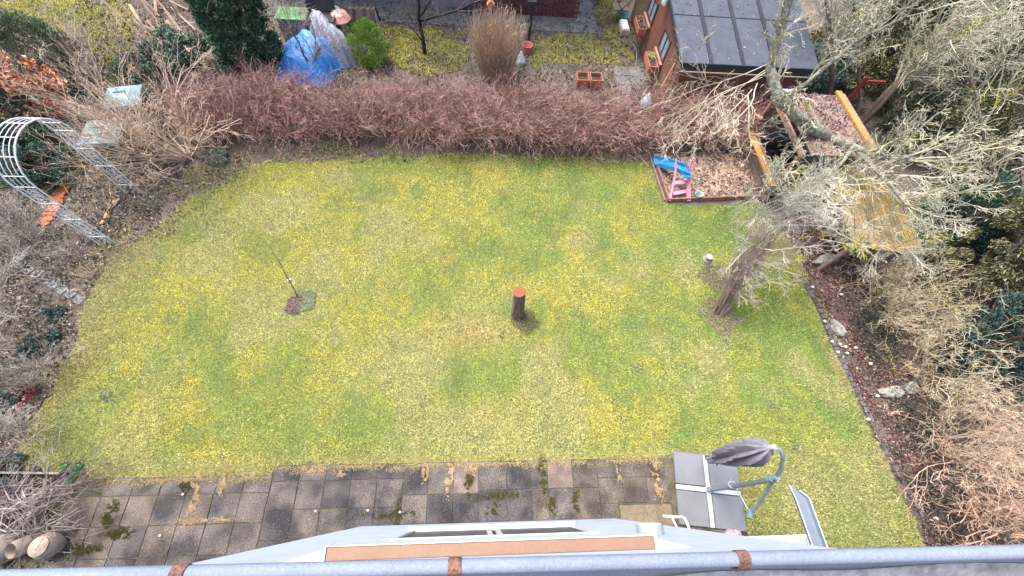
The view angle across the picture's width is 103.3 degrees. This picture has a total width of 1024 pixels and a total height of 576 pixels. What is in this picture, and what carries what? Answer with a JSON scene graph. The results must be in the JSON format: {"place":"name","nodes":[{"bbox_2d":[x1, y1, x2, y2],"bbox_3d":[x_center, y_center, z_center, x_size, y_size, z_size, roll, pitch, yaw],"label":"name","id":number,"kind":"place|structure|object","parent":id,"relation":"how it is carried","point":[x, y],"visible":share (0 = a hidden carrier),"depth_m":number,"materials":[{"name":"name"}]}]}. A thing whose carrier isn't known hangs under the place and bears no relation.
{"place":"outdoors","nodes":[
{"label":"outdoors","id":0,"kind":"place"},
{"bbox_2d":[0,458,747,568],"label":"patio","id":1,"kind":"structure","parent":0,"point":[328,502],"depth_m":6.35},
{"bbox_2d":[5,532,42,558],"bbox_3d":[-6.896,3.646,5.737,0.240,0.300,0.240,-6,82,9],"label":"stone pot","id":2,"kind":"object","parent":1,"relation":"on","point":[19,545],"visible":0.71,"depth_m":5.65,"materials":[{"name":"stone"}]},
{"bbox_2d":[27,532,66,559],"bbox_3d":[-6.580,3.647,5.737,0.330,0.315,0.330,1,62,-4],"label":"log","id":3,"kind":"object","parent":1,"relation":"on","point":[58,541],"visible":0.94,"depth_m":5.65,"materials":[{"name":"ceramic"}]},
{"bbox_2d":[64,449,665,557],"bbox_3d":[-2.045,3.318,6.424,9.312,0.030,1.404,1,62,-4],"label":"joint moss","id":4,"kind":"object","parent":1,"relation":"on","point":[106,517],"visible":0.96,"depth_m":6.47,"materials":[{"name":"green plant"}]},
{"bbox_2d":[30,462,725,568],"bbox_3d":[-1.580,3.835,6.187,10.606,0.014,2.008,1,62,-4],"label":"patio debris","id":5,"kind":"object","parent":1,"relation":"on","point":[336,490],"visible":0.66,"depth_m":6.33,"materials":[{"name":"brown plant"}]},
{"bbox_2d":[619,504,674,525],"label":"stone slab","id":6,"kind":"structure","parent":1,"relation":"on","point":[647,513],"depth_m":6.55,"materials":[{"name":"stone"}]},
{"bbox_2d":[673,437,784,531],"bbox_3d":[3.360,2.848,5.830,1.100,2.231,1.158,7,62,-1],"label":"cantilever parasol","id":7,"kind":"object","parent":1,"relation":"on","point":[718,473],"visible":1,"depth_m":6.61,"materials":[{"name":"fabric"}]},
{"bbox_2d":[263,0,598,34],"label":"path","id":8,"kind":"structure","parent":0,"point":[539,22],"depth_m":12.67,"materials":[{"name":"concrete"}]},
{"bbox_2d":[14,154,923,548],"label":"lawn","id":9,"kind":"structure","parent":0,"point":[436,314],"depth_m":7.75,"materials":[{"name":"plant"}]},
{"bbox_2d":[0,141,656,474],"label":"lawn fringe","id":10,"kind":"object","parent":9,"relation":"on","point":[195,228],"visible":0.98,"depth_m":9.02,"materials":[{"name":"green plant"}]},
{"bbox_2d":[89,445,665,485],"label":"patio edge grass","id":11,"kind":"structure","parent":9,"relation":"on","point":[216,470],"depth_m":6.65,"materials":[{"name":"plant"}]},
{"bbox_2d":[510,286,524,321],"bbox_3d":[0.140,0.317,7.685,0.335,0.980,0.347,1,62,-4],"label":"tree stump","id":12,"kind":"object","parent":9,"relation":"on","point":[517,312],"visible":1,"depth_m":7.53,"materials":[{"name":"brown wood"}]},
{"bbox_2d":[697,263,729,290],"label":"light litter","id":13,"kind":"object","parent":9,"relation":"on","point":[715,277],"visible":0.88,"depth_m":8.81,"materials":[{"name":"beige plant"}]},
{"bbox_2d":[696,296,744,335],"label":"brush litter","id":14,"kind":"object","parent":9,"relation":"on","point":[725,319],"visible":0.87,"depth_m":8.34,"materials":[{"name":"beige plant"}]},
{"bbox_2d":[712,140,864,317],"bbox_3d":[4.656,-0.960,7.292,2.028,3.439,1.957,28,64,10],"label":"bare tree","id":15,"kind":"object","parent":9,"relation":"on","point":[746,259],"visible":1,"depth_m":7.24,"materials":[{"name":"grey plant"}]},
{"bbox_2d":[772,214,924,546],"bbox_3d":[6.414,1.364,8.117,0.665,0.047,7.215,1,62,-4],"label":"border fringe","id":16,"kind":"object","parent":9,"relation":"on","point":[833,357],"visible":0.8,"depth_m":8.15,"materials":[{"name":"beige plant"}]},
{"bbox_2d":[0,0,1023,546],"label":"ground","id":17,"kind":"structure","parent":0,"point":[234,146],"depth_m":9.55,"materials":[{"name":"soil"}]},
{"bbox_2d":[0,64,40,127],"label":"yew bush","id":18,"kind":"object","parent":17,"relation":"on","point":[7,105],"visible":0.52,"depth_m":8.60,"materials":[{"name":"green plant"}]},
{"bbox_2d":[0,240,44,360],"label":"dry plant","id":19,"kind":"object","parent":17,"relation":"on","point":[4,313],"visible":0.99,"depth_m":6.93,"materials":[{"name":"brown plant"}]},
{"bbox_2d":[0,188,50,243],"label":"dry plant","id":20,"kind":"object","parent":17,"relation":"on","point":[15,211],"visible":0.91,"depth_m":7.95,"materials":[{"name":"brown plant"}]},
{"bbox_2d":[0,111,52,168],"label":"yew bush","id":21,"kind":"object","parent":17,"relation":"on","point":[31,130],"visible":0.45,"depth_m":8.71,"materials":[{"name":"green plant"}]},
{"bbox_2d":[0,213,56,267],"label":"dry plant","id":22,"kind":"object","parent":17,"relation":"on","point":[32,229],"visible":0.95,"depth_m":7.76,"materials":[{"name":"brown plant"}]},
{"bbox_2d":[0,398,62,480],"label":"dry plant","id":23,"kind":"object","parent":17,"relation":"on","point":[4,423],"visible":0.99,"depth_m":6.20,"materials":[{"name":"brown plant"}]},
{"bbox_2d":[0,49,71,124],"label":"beech bush","id":24,"kind":"object","parent":17,"relation":"on","point":[43,71],"visible":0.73,"depth_m":8.77,"materials":[{"name":"orange plant"}]},
{"bbox_2d":[15,331,58,358],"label":"ground plant","id":25,"kind":"object","parent":17,"relation":"on","point":[25,348],"visible":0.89,"depth_m":7.04,"materials":[{"name":"green plant"}]},
{"bbox_2d":[0,138,76,190],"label":"yew bush","id":26,"kind":"object","parent":17,"relation":"on","point":[37,179],"visible":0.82,"depth_m":8.51,"materials":[{"name":"green plant"}]},
{"bbox_2d":[0,337,90,399],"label":"dry plant","id":27,"kind":"object","parent":17,"relation":"on","point":[11,384],"visible":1,"depth_m":6.66,"materials":[{"name":"brown plant"}]},
{"bbox_2d":[25,305,66,341],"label":"ground plant","id":28,"kind":"object","parent":17,"relation":"on","point":[58,310],"visible":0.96,"depth_m":7.35,"materials":[{"name":"green plant"}]},
{"bbox_2d":[0,6,95,87],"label":"juniper","id":29,"kind":"object","parent":17,"relation":"on","point":[37,27],"visible":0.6,"depth_m":9.04,"materials":[{"name":"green plant"}]},
{"bbox_2d":[12,260,86,304],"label":"stepping path","id":30,"kind":"structure","parent":17,"relation":"on","point":[63,290],"depth_m":7.71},
{"bbox_2d":[35,182,70,225],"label":"orange tiles","id":31,"kind":"object","parent":17,"relation":"on","point":[62,192],"visible":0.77,"depth_m":8.55,"materials":[{"name":"ceramic"}]},
{"bbox_2d":[9,0,98,85],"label":"bare shrub","id":32,"kind":"object","parent":17,"relation":"on","point":[81,46],"visible":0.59,"depth_m":9.89,"materials":[{"name":"brown plant"}]},
{"bbox_2d":[31,219,99,260],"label":"dry plant","id":33,"kind":"object","parent":17,"relation":"on","point":[55,253],"visible":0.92,"depth_m":7.86,"materials":[{"name":"brown plant"}]},
{"bbox_2d":[0,426,132,568],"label":"brush pile","id":34,"kind":"object","parent":17,"relation":"on","point":[12,498],"visible":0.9,"depth_m":5.97,"materials":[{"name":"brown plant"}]},
{"bbox_2d":[0,0,138,96],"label":"orchard grass","id":35,"kind":"structure","parent":17,"relation":"on","point":[55,14],"depth_m":11.39,"materials":[{"name":"plant"}]},
{"bbox_2d":[0,117,143,245],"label":"rose arch","id":36,"kind":"structure","parent":17,"relation":"on","point":[16,158],"depth_m":7.14,"materials":[{"name":"white paint"}]},
{"bbox_2d":[0,157,178,568],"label":"rough bed litter","id":37,"kind":"object","parent":17,"relation":"on","point":[67,280],"visible":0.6,"depth_m":7.84,"materials":[{"name":"brown plant"}]},
{"bbox_2d":[1,22,178,165],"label":"litter","id":38,"kind":"object","parent":17,"relation":"on","point":[77,93],"visible":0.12,"depth_m":10.07,"materials":[{"name":"brown plant"}]},
{"bbox_2d":[75,0,152,68],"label":"bare shrub","id":39,"kind":"object","parent":17,"relation":"on","point":[119,33],"visible":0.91,"depth_m":10.27,"materials":[{"name":"brown plant"}]},
{"bbox_2d":[77,118,152,173],"bbox_3d":[-8.643,-3.130,8.815,0.780,0.950,0.780,-7,63,-8],"label":"compost bin","id":40,"kind":"object","parent":17,"relation":"on","point":[93,142],"visible":0.34,"depth_m":8.61,"materials":[{"name":"grey plastic"}]},
{"bbox_2d":[0,3,253,212],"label":"tan shrub","id":41,"kind":"object","parent":17,"relation":"on","point":[144,136],"visible":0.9,"depth_m":8.25,"materials":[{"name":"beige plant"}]},
{"bbox_2d":[105,52,168,85],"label":"evergreen bush","id":42,"kind":"object","parent":17,"relation":"on","point":[143,71],"visible":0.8,"depth_m":10.06,"materials":[{"name":"green plant"}]},
{"bbox_2d":[103,84,170,138],"bbox_3d":[-8.558,-4.021,9.231,0.720,1.050,0.720,-12,64,-11],"label":"compost bin","id":43,"kind":"object","parent":17,"relation":"on","point":[119,92],"visible":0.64,"depth_m":8.92,"materials":[{"name":"white plastic"}]},
{"bbox_2d":[101,0,195,53],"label":"plank pile","id":44,"kind":"object","parent":17,"relation":"on","point":[145,8],"visible":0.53,"depth_m":11.12,"materials":[{"name":"brown wood"}]},
{"bbox_2d":[135,20,210,75],"bbox_3d":[-8.619,-6.036,10.290,1.742,1.073,1.393,1,62,-4],"label":"evergreen bush","id":45,"kind":"object","parent":17,"relation":"on","point":[170,35],"visible":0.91,"depth_m":10.10,"materials":[{"name":"green plant"}]},
{"bbox_2d":[184,0,284,88],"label":"conifer","id":46,"kind":"object","parent":17,"relation":"on","point":[225,32],"visible":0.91,"depth_m":9.65,"materials":[{"name":"green plant"}]},
{"bbox_2d":[274,6,307,41],"bbox_3d":[-5.980,-7.255,11.286,0.800,0.760,0.582,1,62,-4],"label":"green lidded box","id":47,"kind":"object","parent":17,"relation":"on","point":[292,20],"visible":0.46,"depth_m":10.98,"materials":[{"name":"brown plastic"}]},
{"bbox_2d":[257,0,340,65],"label":"tree","id":48,"kind":"object","parent":17,"relation":"on","point":[316,53],"visible":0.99,"depth_m":9.92,"materials":[{"name":"grey plant"}]},
{"bbox_2d":[276,29,341,87],"bbox_3d":[-5.424,-6.376,10.849,2.031,0.773,2.115,-10,64,-9],"label":"blue tarpaulin","id":49,"kind":"object","parent":17,"relation":"on","point":[324,61],"visible":0.56,"depth_m":10.56,"materials":[{"name":"plastic"}]},
{"bbox_2d":[304,0,341,30],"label":"black bin","id":50,"kind":"object","parent":17,"relation":"on","point":[325,7],"visible":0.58,"depth_m":10.67,"materials":[{"name":"plastic"}]},
{"bbox_2d":[310,9,358,68],"bbox_3d":[-5.049,-6.864,10.916,1.701,1.157,0.914,23,63,8],"label":"grey tarpaulin","id":51,"kind":"object","parent":17,"relation":"on","point":[344,58],"visible":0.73,"depth_m":10.73,"materials":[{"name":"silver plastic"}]},
{"bbox_2d":[71,0,654,135],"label":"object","id":52,"kind":"object","parent":17,"relation":"on","point":[409,43],"visible":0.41,"depth_m":11.67,"materials":[{"name":"brown plant"}]},
{"bbox_2d":[345,5,384,37],"bbox_3d":[-4.106,-7.308,11.325,0.854,1.002,0.627,1,62,-4],"label":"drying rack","id":53,"kind":"object","parent":17,"relation":"on","point":[357,12],"visible":0.69,"depth_m":10.94,"materials":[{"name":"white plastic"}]},
{"bbox_2d":[345,16,390,69],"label":"green bush","id":54,"kind":"object","parent":17,"relation":"on","point":[370,60],"visible":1,"depth_m":10.74,"materials":[{"name":"green plant"}]},
{"bbox_2d":[115,126,734,245],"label":"hedge leaf litter","id":55,"kind":"object","parent":17,"relation":"on","point":[235,176],"visible":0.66,"depth_m":9.65,"materials":[{"name":"brown plant"}]},
{"bbox_2d":[378,21,472,75],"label":"mossy grass","id":56,"kind":"structure","parent":17,"relation":"on","point":[404,46],"depth_m":11.79,"materials":[{"name":"plant"}]},
{"bbox_2d":[398,0,503,53],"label":"dark tree","id":57,"kind":"object","parent":17,"relation":"on","point":[419,20],"visible":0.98,"depth_m":10.68,"materials":[{"name":"black plant"}]},
{"bbox_2d":[142,44,783,170],"bbox_3d":[-0.690,-4.329,9.799,15.647,1.898,3.020,1,62,-4],"label":"bare hedge","id":58,"kind":"object","parent":17,"relation":"on","point":[270,102],"visible":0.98,"depth_m":9.57,"materials":[{"name":"brown plant"}]},
{"bbox_2d":[356,0,580,17],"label":"neighbour house","id":59,"kind":"structure","parent":17,"relation":"on","point":[561,8],"depth_m":12.73,"materials":[{"name":"red brick"}]},
{"bbox_2d":[464,2,530,83],"bbox_3d":[-0.426,-6.365,10.662,1.701,1.791,1.628,1,62,-4],"label":"reed clump","id":60,"kind":"object","parent":17,"relation":"on","point":[501,50],"visible":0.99,"depth_m":10.41,"materials":[{"name":"beige plant"}]},
{"bbox_2d":[192,518,835,564],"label":"house","id":61,"kind":"structure","parent":17,"relation":"on","point":[532,538],"depth_m":2.70,"materials":[{"name":"tile"}]},
{"bbox_2d":[389,522,598,539],"bbox_3d":[-0.195,2.704,4.482,2.080,1.348,0.100,1,62,-4],"label":"window","id":62,"kind":"structure","parent":61,"relation":"in","point":[547,528],"depth_m":4.69,"materials":[{"name":"white plastic"}]},
{"bbox_2d":[0,544,1023,575],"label":"rain gutter","id":63,"kind":"object","parent":61,"relation":"attached to","point":[988,560],"visible":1,"depth_m":0.60,"materials":[{"name":"metal"}]},
{"bbox_2d":[748,534,809,544],"bbox_3d":[2.699,3.486,4.495,1.690,0.032,1.245,1,62,-4],"label":"porch canopy","id":64,"kind":"object","parent":61,"relation":"attached to","point":[799,538],"visible":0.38,"depth_m":4.80,"materials":[{"name":"white glass"}]},
{"bbox_2d":[789,485,827,546],"bbox_3d":[3.610,3.280,4.621,0.185,0.074,1.881,-2,63,-5],"label":"zinc channel","id":65,"kind":"object","parent":64,"relation":"on","point":[810,521],"visible":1,"depth_m":4.89,"materials":[{"name":"grey metal"}]},
{"bbox_2d":[530,0,634,70],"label":"neighbour grass","id":66,"kind":"structure","parent":17,"relation":"on","point":[581,39],"depth_m":12.38,"materials":[{"name":"plant"}]},
{"bbox_2d":[574,72,602,90],"bbox_3d":[2.158,-5.826,11.418,0.720,0.300,0.360,1,62,-4],"label":"planter pair","id":67,"kind":"object","parent":17,"relation":"on","point":[585,77],"visible":0.84,"depth_m":11.37,"materials":[{"name":"ceramic"}]},
{"bbox_2d":[612,66,648,105],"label":"shed path","id":68,"kind":"structure","parent":17,"relation":"on","point":[629,73],"depth_m":11.80,"materials":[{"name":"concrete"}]},
{"bbox_2d":[647,148,764,202],"bbox_3d":[4.949,-2.891,10.207,2.832,0.159,1.711,-3,63,-6],"label":"sandpit","id":69,"kind":"object","parent":17,"relation":"on","point":[662,186],"depth_m":10.13,"materials":[{"name":"sand"}]},
{"bbox_2d":[653,156,695,200],"bbox_3d":[3.952,-2.857,9.705,0.585,0.789,1.441,-6,63,-7],"label":"toy slide","id":70,"kind":"object","parent":69,"relation":"on","point":[676,166],"visible":0.97,"depth_m":9.65,"materials":[{"name":"blue plastic"}]},
{"bbox_2d":[631,0,819,120],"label":"garden shed","id":71,"kind":"structure","parent":17,"relation":"on","point":[660,38],"depth_m":10.10,"materials":[{"name":"brown wood"}]},
{"bbox_2d":[654,25,671,66],"bbox_3d":[4.021,-6.443,10.786,0.110,0.640,0.800,1,62,-4],"label":"window","id":72,"kind":"structure","parent":71,"relation":"in","point":[664,44],"depth_m":10.84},
{"bbox_2d":[738,89,880,201],"bbox_3d":[6.951,-3.383,9.778,1.990,1.585,2.140,1,62,-4],"label":"playhouse","id":73,"kind":"object","parent":17,"relation":"on","point":[859,128],"visible":0.51,"depth_m":9.67,"materials":[{"name":"brown wood"}]},
{"bbox_2d":[784,93,863,153],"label":"roof leaves","id":74,"kind":"object","parent":73,"relation":"on","point":[834,125],"visible":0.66,"depth_m":9.21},
{"bbox_2d":[796,42,859,94],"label":"ivy bush","id":75,"kind":"object","parent":17,"relation":"on","point":[823,85],"visible":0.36,"depth_m":11.18,"materials":[{"name":"green plant"}]},
{"bbox_2d":[789,0,890,94],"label":"bare tree","id":76,"kind":"object","parent":17,"relation":"on","point":[832,66],"visible":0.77,"depth_m":9.76,"materials":[{"name":"brown plant"}]},
{"bbox_2d":[792,170,924,271],"bbox_3d":[7.529,-1.355,8.957,1.619,1.236,2.091,1,62,-4],"label":"timber shelter","id":77,"kind":"object","parent":17,"relation":"on","point":[908,234],"visible":0.41,"depth_m":8.43,"materials":[{"name":"brown wood"}]},
{"bbox_2d":[799,277,925,517],"bbox_3d":[6.652,1.822,7.914,0.192,0.081,4.667,-4,63,-6],"label":"lawn edging","id":78,"kind":"object","parent":17,"relation":"on","point":[842,361],"visible":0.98,"depth_m":7.78,"materials":[{"name":"stone"}]},
{"bbox_2d":[809,0,934,78],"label":"bare tree","id":79,"kind":"object","parent":17,"relation":"on","point":[901,28],"visible":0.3,"depth_m":11.05,"materials":[{"name":"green plant"}]},
{"bbox_2d":[831,33,919,116],"bbox_3d":[10.274,-6.028,11.385,2.052,1.680,1.727,13,62,2],"label":"thuja","id":80,"kind":"object","parent":17,"relation":"on","point":[881,68],"visible":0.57,"depth_m":11.01,"materials":[{"name":"green plant"}]},
{"bbox_2d":[845,281,908,343],"bbox_3d":[7.758,0.479,8.539,1.154,0.304,1.476,1,62,-4],"label":"bare shrub","id":81,"kind":"object","parent":17,"relation":"on","point":[891,319],"visible":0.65,"depth_m":8.53,"materials":[{"name":"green plant"}]},
{"bbox_2d":[848,310,909,372],"bbox_3d":[7.507,1.050,8.224,1.036,0.300,1.349,1,62,-4],"label":"bare shrub","id":82,"kind":"object","parent":17,"relation":"on","point":[868,344],"visible":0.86,"depth_m":8.25,"materials":[{"name":"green plant"}]},
{"bbox_2d":[771,211,995,545],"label":"border leaf litter","id":83,"kind":"object","parent":17,"relation":"on","point":[873,381],"visible":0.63,"depth_m":8.05,"materials":[{"name":"soil"}]},
{"bbox_2d":[751,0,1023,250],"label":"lichen tree","id":84,"kind":"object","parent":17,"relation":"on","point":[792,112],"visible":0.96,"depth_m":7.31,"materials":[{"name":"beige plant"}]},
{"bbox_2d":[600,23,770,166],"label":"hanging branches","id":85,"kind":"object","parent":84,"relation":"hanging from","point":[723,116],"visible":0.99,"depth_m":8.59,"materials":[{"name":"beige plant"}]},
{"bbox_2d":[757,112,979,282],"bbox_3d":[6.615,-1.826,7.759,3.778,2.049,4.061,18,63,5],"label":"twig canopy","id":86,"kind":"object","parent":84,"relation":"hanging from","point":[861,249],"visible":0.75,"depth_m":7.33,"materials":[{"name":"beige plant"}]},
{"bbox_2d":[828,0,966,53],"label":"bare tree","id":87,"kind":"object","parent":17,"relation":"on","point":[933,12],"visible":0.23,"depth_m":11.57,"materials":[{"name":"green plant"}]},
{"bbox_2d":[831,240,1003,354],"bbox_3d":[8.232,0.055,8.197,3.169,1.630,2.638,14,62,3],"label":"bare shrub","id":88,"kind":"object","parent":17,"relation":"on","point":[893,293],"visible":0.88,"depth_m":8.19,"materials":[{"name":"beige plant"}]},
{"bbox_2d":[814,0,1023,124],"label":"bare tree","id":89,"kind":"object","parent":17,"relation":"on","point":[883,102],"visible":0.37,"depth_m":9.69,"materials":[{"name":"grey plant"}]},
{"bbox_2d":[885,374,958,457],"bbox_3d":[7.662,2.321,7.566,1.219,0.305,1.326,-33,69,-19],"label":"ivy patch","id":90,"kind":"object","parent":17,"relation":"on","point":[918,404],"visible":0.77,"depth_m":7.61,"materials":[{"name":"green plant"}]},
{"bbox_2d":[874,69,972,156],"bbox_3d":[10.945,-4.587,10.595,1.638,1.811,1.578,22,63,7],"label":"yew","id":91,"kind":"object","parent":17,"relation":"on","point":[892,115],"visible":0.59,"depth_m":10.48,"materials":[{"name":"green plant"}]},
{"bbox_2d":[888,402,979,521],"bbox_3d":[7.492,3.013,7.191,1.510,0.304,1.964,1,62,-4],"label":"ivy patch","id":92,"kind":"object","parent":17,"relation":"on","point":[924,471],"visible":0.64,"depth_m":7.20,"materials":[{"name":"green plant"}]},
{"bbox_2d":[860,0,1023,120],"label":"bare tree","id":93,"kind":"object","parent":17,"relation":"on","point":[919,71],"visible":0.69,"depth_m":9.38,"materials":[{"name":"brown plant"}]},
{"bbox_2d":[878,356,1023,513],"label":"bare shrub","id":94,"kind":"object","parent":17,"relation":"on","point":[1013,438],"visible":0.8,"depth_m":7.09,"materials":[{"name":"beige plant"}]},
{"bbox_2d":[881,277,1023,432],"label":"bare shrub","id":95,"kind":"object","parent":17,"relation":"on","point":[927,346],"visible":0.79,"depth_m":7.60,"materials":[{"name":"brown plant"}]},
{"bbox_2d":[886,180,1023,543],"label":"shrub border litter","id":96,"kind":"object","parent":17,"relation":"on","point":[980,409],"visible":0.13,"depth_m":8.04,"materials":[{"name":"brown plant"}]},
{"bbox_2d":[888,380,1023,541],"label":"bare shrub","id":97,"kind":"object","parent":17,"relation":"on","point":[997,455],"visible":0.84,"depth_m":6.81,"materials":[{"name":"brown plant"}]},
{"bbox_2d":[891,0,1023,112],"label":"bare tree","id":98,"kind":"object","parent":17,"relation":"on","point":[996,82],"visible":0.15,"depth_m":11.02,"materials":[{"name":"green plant"}]},
{"bbox_2d":[908,456,1011,545],"bbox_3d":[7.588,3.785,6.812,1.635,0.275,1.585,34,65,13],"label":"bare shrub","id":99,"kind":"object","parent":17,"relation":"on","point":[957,528],"visible":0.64,"depth_m":6.81,"materials":[{"name":"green plant"}]},
{"bbox_2d":[901,0,1023,206],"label":"bare tree","id":100,"kind":"object","parent":17,"relation":"on","point":[976,107],"visible":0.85,"depth_m":8.30,"materials":[{"name":"brown plant"}]},
{"bbox_2d":[902,61,1023,208],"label":"thuja","id":101,"kind":"object","parent":17,"relation":"on","point":[987,103],"visible":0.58,"depth_m":9.40,"materials":[{"name":"green plant"}]},
{"bbox_2d":[912,168,1023,261],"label":"yew","id":102,"kind":"object","parent":17,"relation":"on","point":[981,244],"visible":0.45,"depth_m":8.81,"materials":[{"name":"green plant"}]},
{"bbox_2d":[916,196,1023,314],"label":"thuja","id":103,"kind":"object","parent":17,"relation":"on","point":[998,258],"visible":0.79,"depth_m":8.25,"materials":[{"name":"green plant"}]},
{"bbox_2d":[919,291,1023,388],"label":"yew","id":104,"kind":"object","parent":17,"relation":"on","point":[1014,307],"visible":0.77,"depth_m":7.54,"materials":[{"name":"green plant"}]},
{"bbox_2d":[931,438,1023,545],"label":"bare shrub","id":105,"kind":"object","parent":17,"relation":"on","point":[993,512],"visible":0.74,"depth_m":6.56,"materials":[{"name":"beige plant"}]},
{"bbox_2d":[945,0,1023,105],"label":"bare tree","id":106,"kind":"object","parent":17,"relation":"on","point":[962,81],"visible":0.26,"depth_m":10.71,"materials":[{"name":"brown plant"}]},
{"bbox_2d":[946,329,1023,460],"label":"bare shrub","id":107,"kind":"object","parent":17,"relation":"on","point":[994,350],"visible":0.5,"depth_m":7.48,"materials":[{"name":"beige plant"}]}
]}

